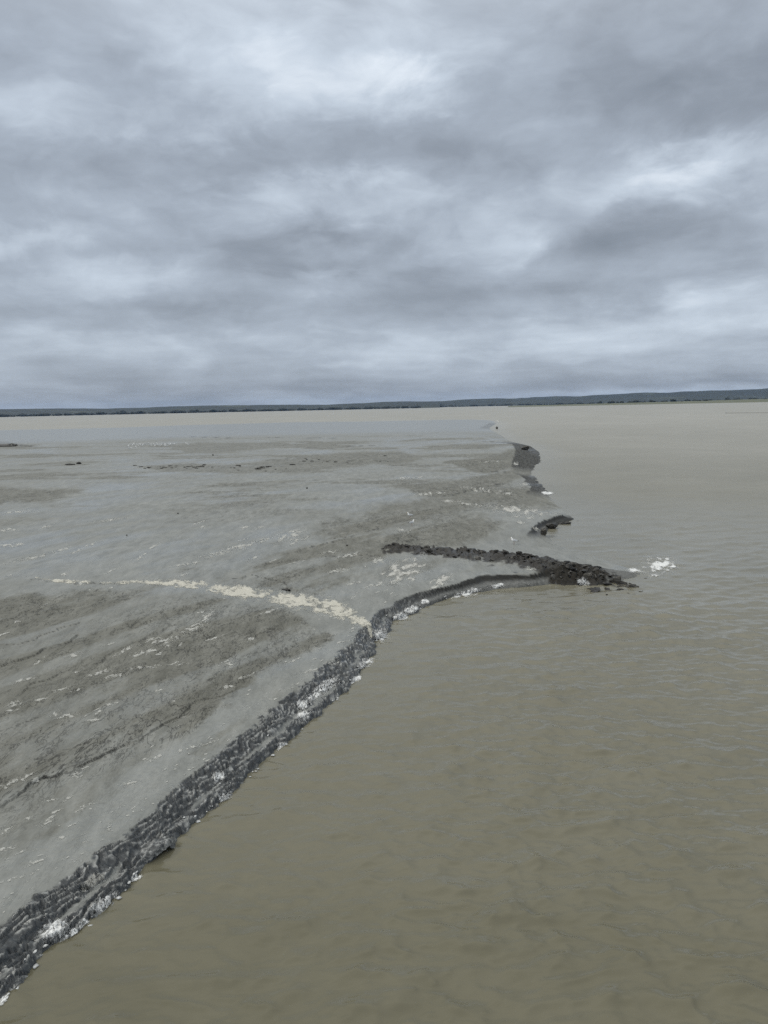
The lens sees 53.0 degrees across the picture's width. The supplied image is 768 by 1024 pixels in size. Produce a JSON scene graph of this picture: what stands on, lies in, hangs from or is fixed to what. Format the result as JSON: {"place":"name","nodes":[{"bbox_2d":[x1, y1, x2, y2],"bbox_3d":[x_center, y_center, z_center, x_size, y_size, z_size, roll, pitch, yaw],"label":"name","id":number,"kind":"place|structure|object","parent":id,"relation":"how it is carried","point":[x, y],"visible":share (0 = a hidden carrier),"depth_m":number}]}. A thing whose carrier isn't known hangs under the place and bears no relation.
{"place":"outdoors","nodes":[
{"label":"outdoors","id":0,"kind":"place"},
{"bbox_2d":[0,401,439,416],"bbox_3d":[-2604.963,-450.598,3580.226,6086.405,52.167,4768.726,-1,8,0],"label":"hills","id":1,"kind":"structure","parent":0,"point":[400,404],"depth_m":4339.84},
{"bbox_2d":[0,405,420,416],"bbox_3d":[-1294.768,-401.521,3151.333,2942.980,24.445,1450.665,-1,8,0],"label":"treeline","id":2,"kind":"object","parent":1,"relation":"on","point":[195,411],"visible":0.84,"depth_m":3387.43},
{"bbox_2d":[0,420,639,999],"bbox_3d":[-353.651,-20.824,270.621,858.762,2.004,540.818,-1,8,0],"label":"mudflat","id":3,"kind":"structure","parent":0,"point":[362,496],"depth_m":34.72},
{"bbox_2d":[0,443,17,446],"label":"mud block","id":4,"kind":"structure","parent":3,"relation":"on","point":[7,445],"depth_m":195.99},
{"bbox_2d":[42,919,68,940],"bbox_3d":[-5.359,6.776,12.444,0.371,0.227,0.749,3,9,28],"label":"foam patch","id":5,"kind":"object","parent":3,"relation":"on","point":[54,930],"visible":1,"depth_m":12.43},
{"bbox_2d":[85,874,103,888],"bbox_3d":[-5.140,6.484,13.508,0.219,0.212,0.600,3,9,27],"label":"foam patch","id":6,"kind":"object","parent":3,"relation":"on","point":[92,882],"visible":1,"depth_m":13.48},
{"bbox_2d":[35,577,371,636],"bbox_3d":[-8.504,3.635,34.846,21.419,0.379,4.060,4,9,31],"label":"foam trail","id":7,"kind":"object","parent":3,"relation":"on","point":[337,608],"visible":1,"depth_m":33.05},
{"bbox_2d":[213,771,223,781],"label":"foam patch","id":8,"kind":"object","parent":3,"relation":"on","point":[218,775],"visible":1,"depth_m":17.38},
{"bbox_2d":[0,461,537,912],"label":"foam","id":9,"kind":"object","parent":3,"relation":"on","point":[139,667],"visible":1,"depth_m":26.71},
{"bbox_2d":[297,699,308,709],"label":"foam patch","id":10,"kind":"object","parent":3,"relation":"on","point":[303,704],"visible":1,"depth_m":21.39},
{"bbox_2d":[297,711,309,721],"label":"foam patch","id":11,"kind":"object","parent":3,"relation":"on","point":[303,714],"visible":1,"depth_m":20.87},
{"bbox_2d":[307,692,318,701],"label":"foam patch","id":12,"kind":"object","parent":3,"relation":"on","point":[315,694],"visible":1,"depth_m":22.11},
{"bbox_2d":[314,678,334,691],"bbox_3d":[-1.619,5.109,23.099,0.542,0.293,1.940,1,8,19],"label":"foam patch","id":13,"kind":"object","parent":3,"relation":"on","point":[323,687],"visible":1,"depth_m":22.71},
{"bbox_2d":[359,658,372,668],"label":"foam patch","id":14,"kind":"object","parent":3,"relation":"on","point":[364,661],"visible":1,"depth_m":25.34},
{"bbox_2d":[382,557,424,581],"bbox_3d":[1.038,2.752,38.067,2.885,0.201,7.892,-1,8,0],"label":"foam patch","id":15,"kind":"object","parent":3,"relation":"on","point":[398,570],"visible":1,"depth_m":37.55},
{"bbox_2d":[404,605,418,612],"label":"foam patch","id":16,"kind":"object","parent":3,"relation":"on","point":[410,609],"visible":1,"depth_m":31.61},
{"bbox_2d":[421,599,428,603],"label":"foam patch","id":17,"kind":"object","parent":3,"relation":"on","point":[424,601],"visible":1,"depth_m":32.71},
{"bbox_2d":[430,574,451,588],"bbox_3d":[2.582,3.187,35.371,1.101,0.141,3.745,3,9,28],"label":"foam patch","id":18,"kind":"object","parent":3,"relation":"on","point":[439,580],"visible":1,"depth_m":35.35},
{"bbox_2d":[493,583,503,587],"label":"foam patch","id":19,"kind":"object","parent":3,"relation":"on","point":[497,586],"visible":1,"depth_m":35.56},
{"bbox_2d":[487,505,547,514],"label":"foam patch","id":20,"kind":"object","parent":3,"relation":"on","point":[514,508],"visible":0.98,"depth_m":59.58},
{"bbox_2d":[540,526,546,534],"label":"mud block","id":21,"kind":"structure","parent":3,"relation":"on","point":[543,531],"depth_m":48.98},
{"bbox_2d":[546,523,557,528],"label":"mud block","id":22,"kind":"structure","parent":3,"relation":"on","point":[551,526],"depth_m":52.05},
{"bbox_2d":[565,563,571,568],"bbox_3d":[8.934,2.643,37.300,0.370,0.343,0.545,2,-6,12],"label":"mud clod","id":23,"kind":"object","parent":3,"relation":"on","point":[568,566],"visible":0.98,"depth_m":37.14},
{"bbox_2d":[578,578,588,584],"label":"foam patch","id":24,"kind":"object","parent":3,"relation":"on","point":[582,581],"visible":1,"depth_m":35.86},
{"bbox_2d":[591,587,600,592],"bbox_3d":[9.524,3.568,34.671,0.436,0.241,0.878,-6,15,27],"label":"mud clod","id":25,"kind":"object","parent":3,"relation":"on","point":[595,589],"visible":0.84,"depth_m":34.62},
{"bbox_2d":[609,580,626,584],"bbox_3d":[11.008,3.346,35.896,0.251,0.350,1.095,-15,20,-34],"label":"mud clod","id":26,"kind":"object","parent":3,"relation":"on","point":[618,582],"visible":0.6,"depth_m":35.83},
{"bbox_2d":[625,584,638,587],"bbox_3d":[11.334,3.473,35.177,0.634,0.369,0.388,2,8,23],"label":"mud clod","id":27,"kind":"object","parent":3,"relation":"on","point":[631,586],"visible":0.6,"depth_m":35.01},
{"bbox_2d":[0,402,767,1023],"bbox_3d":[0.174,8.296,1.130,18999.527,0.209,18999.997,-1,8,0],"label":"water","id":28,"kind":"structure","parent":0,"point":[540,804],"depth_m":16.06},
{"bbox_2d":[0,993,8,1004],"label":"foam patch","id":29,"kind":"object","parent":28,"relation":"on","point":[4,998],"visible":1,"depth_m":11.14},
{"bbox_2d":[65,928,77,938],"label":"foam patch","id":30,"kind":"object","parent":28,"relation":"on","point":[73,931],"visible":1,"depth_m":12.53},
{"bbox_2d":[79,918,88,929],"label":"foam patch","id":31,"kind":"object","parent":28,"relation":"on","point":[84,921],"visible":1,"depth_m":12.72},
{"bbox_2d":[91,893,115,912],"bbox_3d":[-4.814,6.678,13.228,0.205,0.195,0.764,2,8,20],"label":"foam patch","id":32,"kind":"object","parent":28,"relation":"on","point":[95,906],"visible":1,"depth_m":13.17},
{"bbox_2d":[131,874,140,880],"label":"foam patch","id":33,"kind":"object","parent":28,"relation":"on","point":[135,878],"visible":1,"depth_m":13.96},
{"bbox_2d":[140,836,175,862],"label":"mud block","id":34,"kind":"structure","parent":28,"relation":"on","point":[152,849],"depth_m":14.64},
{"bbox_2d":[218,793,229,801],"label":"foam patch","id":35,"kind":"object","parent":28,"relation":"on","point":[225,796],"visible":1,"depth_m":16.78},
{"bbox_2d":[16,584,529,988],"bbox_3d":[-0.996,5.003,24.312,3.738,0.345,27.709,3,9,26],"label":"foam","id":36,"kind":"object","parent":28,"relation":"on","point":[45,945],"visible":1,"depth_m":13.78},
{"bbox_2d":[351,676,360,683],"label":"foam patch","id":37,"kind":"object","parent":28,"relation":"on","point":[356,678],"visible":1,"depth_m":23.93},
{"bbox_2d":[375,629,385,640],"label":"foam patch","id":38,"kind":"object","parent":28,"relation":"on","point":[380,634],"visible":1,"depth_m":28.21},
{"bbox_2d":[393,612,407,619],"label":"foam patch","id":39,"kind":"object","parent":28,"relation":"on","point":[400,615],"visible":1,"depth_m":30.82},
{"bbox_2d":[454,588,477,596],"bbox_3d":[3.752,3.613,34.344,2.525,0.218,0.794,-8,11,-43],"label":"foam patch","id":40,"kind":"object","parent":28,"relation":"on","point":[467,592],"visible":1,"depth_m":34.62},
{"bbox_2d":[559,521,570,523],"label":"mud block","id":41,"kind":"structure","parent":28,"relation":"on","point":[564,522],"depth_m":54.02},
{"bbox_2d":[649,556,675,575],"bbox_3d":[14.234,2.752,39.612,2.385,0.080,6.163,2,8,22],"label":"foam patch","id":42,"kind":"object","parent":28,"relation":"on","point":[657,564],"visible":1,"depth_m":39.70},
{"bbox_2d":[0,0,767,408],"label":"sky","id":43,"kind":"structure","parent":0,"point":[203,202]},
{"bbox_2d":[440,388,767,406],"bbox_3d":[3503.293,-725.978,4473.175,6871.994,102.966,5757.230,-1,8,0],"label":"hills","id":44,"kind":"structure","parent":0,"point":[713,395],"depth_m":5393.74},
{"bbox_2d":[440,399,733,406],"bbox_3d":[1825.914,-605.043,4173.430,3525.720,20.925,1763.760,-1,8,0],"label":"treeline","id":45,"kind":"object","parent":44,"relation":"on","point":[558,403],"visible":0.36,"depth_m":4641.99},
{"bbox_2d":[508,399,767,406],"bbox_3d":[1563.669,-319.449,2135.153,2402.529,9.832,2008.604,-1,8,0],"label":"marsh","id":46,"kind":"structure","parent":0,"point":[722,401],"depth_m":2432.71},
{"bbox_2d":[597,397,765,403],"bbox_3d":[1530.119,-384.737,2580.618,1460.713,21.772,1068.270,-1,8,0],"label":"treeline","id":47,"kind":"object","parent":46,"relation":"on","point":[650,400],"visible":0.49,"depth_m":2807.71}
]}

